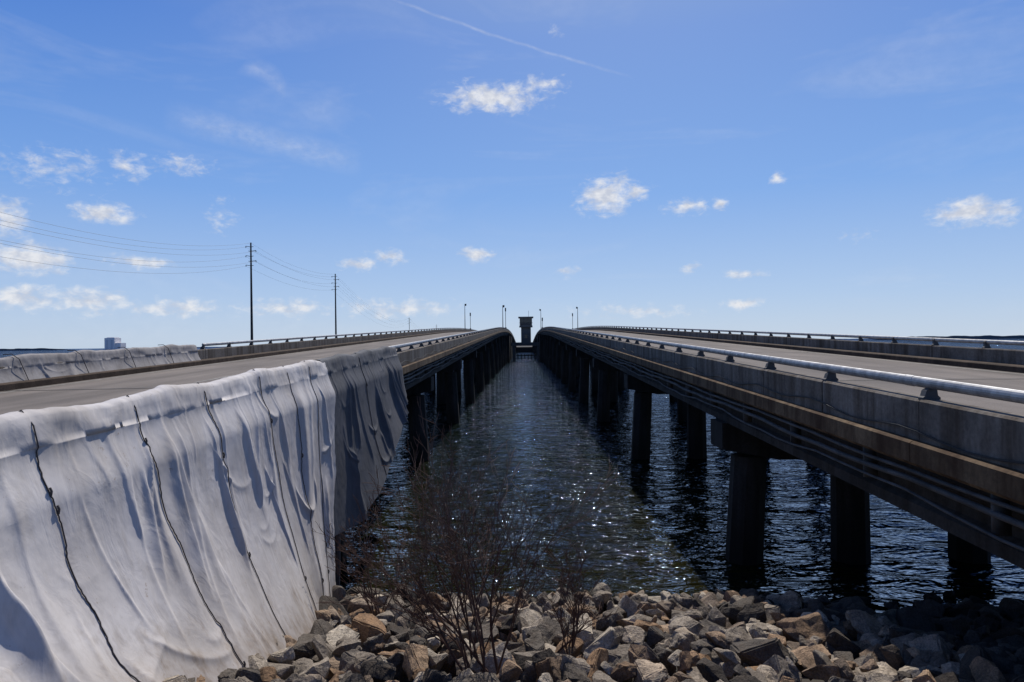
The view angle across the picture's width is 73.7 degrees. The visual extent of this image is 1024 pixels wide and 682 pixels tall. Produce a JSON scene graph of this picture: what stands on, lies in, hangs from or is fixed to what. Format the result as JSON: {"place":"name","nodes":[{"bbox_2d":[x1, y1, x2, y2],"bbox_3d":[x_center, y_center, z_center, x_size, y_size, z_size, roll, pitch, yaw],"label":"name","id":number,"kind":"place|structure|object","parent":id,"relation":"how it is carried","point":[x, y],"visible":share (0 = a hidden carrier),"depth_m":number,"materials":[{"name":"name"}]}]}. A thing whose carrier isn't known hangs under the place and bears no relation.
{"place":"outdoors","nodes":[
{"label":"outdoors","id":0,"kind":"place"},
{"bbox_2d":[104,337,125,348],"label":"assembly building","id":1,"kind":"structure","parent":0,"point":[112,342],"depth_m":4295.42,"materials":[{"name":"metal"}]},
{"bbox_2d":[106,340,112,348],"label":"doors","id":2,"kind":"structure","parent":1,"relation":"in","point":[106,340],"depth_m":4293.90,"materials":[{"name":"metal"}]},
{"bbox_2d":[0,338,1023,613],"bbox_3d":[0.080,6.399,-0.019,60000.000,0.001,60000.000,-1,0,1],"label":"water","id":3,"kind":"structure","parent":0,"point":[656,524],"depth_m":25.50,"materials":[{"name":"blue liquid"}]},
{"bbox_2d":[0,348,69,350],"bbox_3d":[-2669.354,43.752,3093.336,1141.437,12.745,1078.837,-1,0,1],"label":"distant treeline","id":4,"kind":"object","parent":3,"relation":"on","point":[21,349],"visible":0.91,"depth_m":3186.67,"materials":[{"name":"green plant"}]},
{"bbox_2d":[245,243,255,339],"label":"utility pole","id":5,"kind":"object","parent":3,"relation":"in","point":[251,308],"visible":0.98,"depth_m":188.13,"materials":[{"name":"brown wood"}]},
{"bbox_2d":[0,212,419,327],"bbox_3d":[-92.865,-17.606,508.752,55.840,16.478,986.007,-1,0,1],"label":"power lines","id":6,"kind":"object","parent":5,"relation":"attached to","point":[159,261],"visible":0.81,"depth_m":133.56,"materials":[{"name":"metal"}]},
{"bbox_2d":[0,327,515,565],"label":"highway bridge","id":7,"kind":"structure","parent":3,"relation":"in","point":[424,356],"depth_m":37.21,"materials":[{"name":"concrete"}]},
{"bbox_2d":[0,344,200,382],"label":"tarpaulin","id":8,"kind":"object","parent":7,"relation":"attached to","point":[21,367],"visible":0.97,"depth_m":24.87,"materials":[{"name":"fabric"}]},
{"bbox_2d":[0,360,335,681],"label":"tarpaulin","id":9,"kind":"object","parent":7,"relation":"attached to","point":[160,533],"visible":0.98,"depth_m":8.47,"materials":[{"name":"white fabric"}]},
{"bbox_2d":[316,346,408,585],"bbox_3d":[-4.379,3.298,21.621,1.203,6.248,9.700,-1,0,1],"label":"tarpaulin","id":10,"kind":"object","parent":7,"relation":"attached to","point":[371,410],"visible":0.96,"depth_m":19.59,"materials":[{"name":"grey fabric"}]},
{"bbox_2d":[332,274,337,336],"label":"utility pole","id":11,"kind":"object","parent":3,"relation":"in","point":[335,289],"visible":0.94,"depth_m":273.11,"materials":[{"name":"brown wood"}]},
{"bbox_2d":[511,311,538,361],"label":"bridge control tower","id":12,"kind":"structure","parent":3,"relation":"in","point":[526,325],"depth_m":235.97,"materials":[{"name":"grey concrete"}]},
{"bbox_2d":[520,318,530,337],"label":"windows","id":13,"kind":"structure","parent":12,"relation":"in","point":[522,320],"depth_m":236.11,"materials":[{"name":"black glass"}]},
{"bbox_2d":[516,353,536,359],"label":"timber fender","id":14,"kind":"object","parent":3,"relation":"in","point":[524,355],"visible":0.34,"depth_m":261.65,"materials":[{"name":"brown wood"}]},
{"bbox_2d":[532,326,1023,568],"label":"highway bridge","id":15,"kind":"structure","parent":3,"relation":"in","point":[933,433],"depth_m":17.95,"materials":[{"name":"concrete"}]},
{"bbox_2d":[873,335,1023,339],"bbox_3d":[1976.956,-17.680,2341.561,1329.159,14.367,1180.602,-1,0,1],"label":"distant treeline","id":16,"kind":"object","parent":3,"relation":"on","point":[990,337],"visible":0.62,"depth_m":2397.45,"materials":[{"name":"green plant"}]},
{"bbox_2d":[0,0,1023,348],"label":"sky","id":17,"kind":"structure","parent":0,"point":[849,167],"materials":[{"name":"blue"}]},
{"bbox_2d":[516,346,532,352],"bbox_3d":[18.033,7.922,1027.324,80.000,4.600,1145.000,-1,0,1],"label":"causeway","id":18,"kind":"structure","parent":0,"point":[520,349],"depth_m":454.94,"materials":[{"name":"grey concrete"}]},
{"bbox_2d":[284,613,998,681],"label":"ground","id":19,"kind":"structure","parent":0,"point":[804,679],"depth_m":9.78,"materials":[{"name":"brown soil"}]},
{"bbox_2d":[163,582,1023,681],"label":"riprap rocks","id":20,"kind":"object","parent":19,"relation":"on","point":[748,635],"visible":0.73,"depth_m":10.36,"materials":[{"name":"stone"}]},
{"bbox_2d":[311,496,431,615],"bbox_3d":[-2.816,4.461,13.930,2.312,2.351,1.849,-1,0,1],"label":"bare shrub","id":21,"kind":"object","parent":20,"relation":"on","point":[345,569],"visible":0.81,"depth_m":13.60,"materials":[{"name":"brown plant"}]},
{"bbox_2d":[321,399,617,674],"bbox_3d":[-0.532,2.596,8.747,3.340,3.898,3.484,-1,0,-35],"label":"bare shrub","id":22,"kind":"object","parent":20,"relation":"on","point":[456,572],"visible":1,"depth_m":8.74,"materials":[{"name":"brown plant"}]},
{"bbox_2d":[525,520,618,654],"bbox_3d":[0.942,3.639,10.048,1.218,2.282,1.880,-1,0,27],"label":"bare shrub","id":23,"kind":"object","parent":20,"relation":"on","point":[575,613],"visible":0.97,"depth_m":9.86,"materials":[{"name":"brown plant"}]}
]}

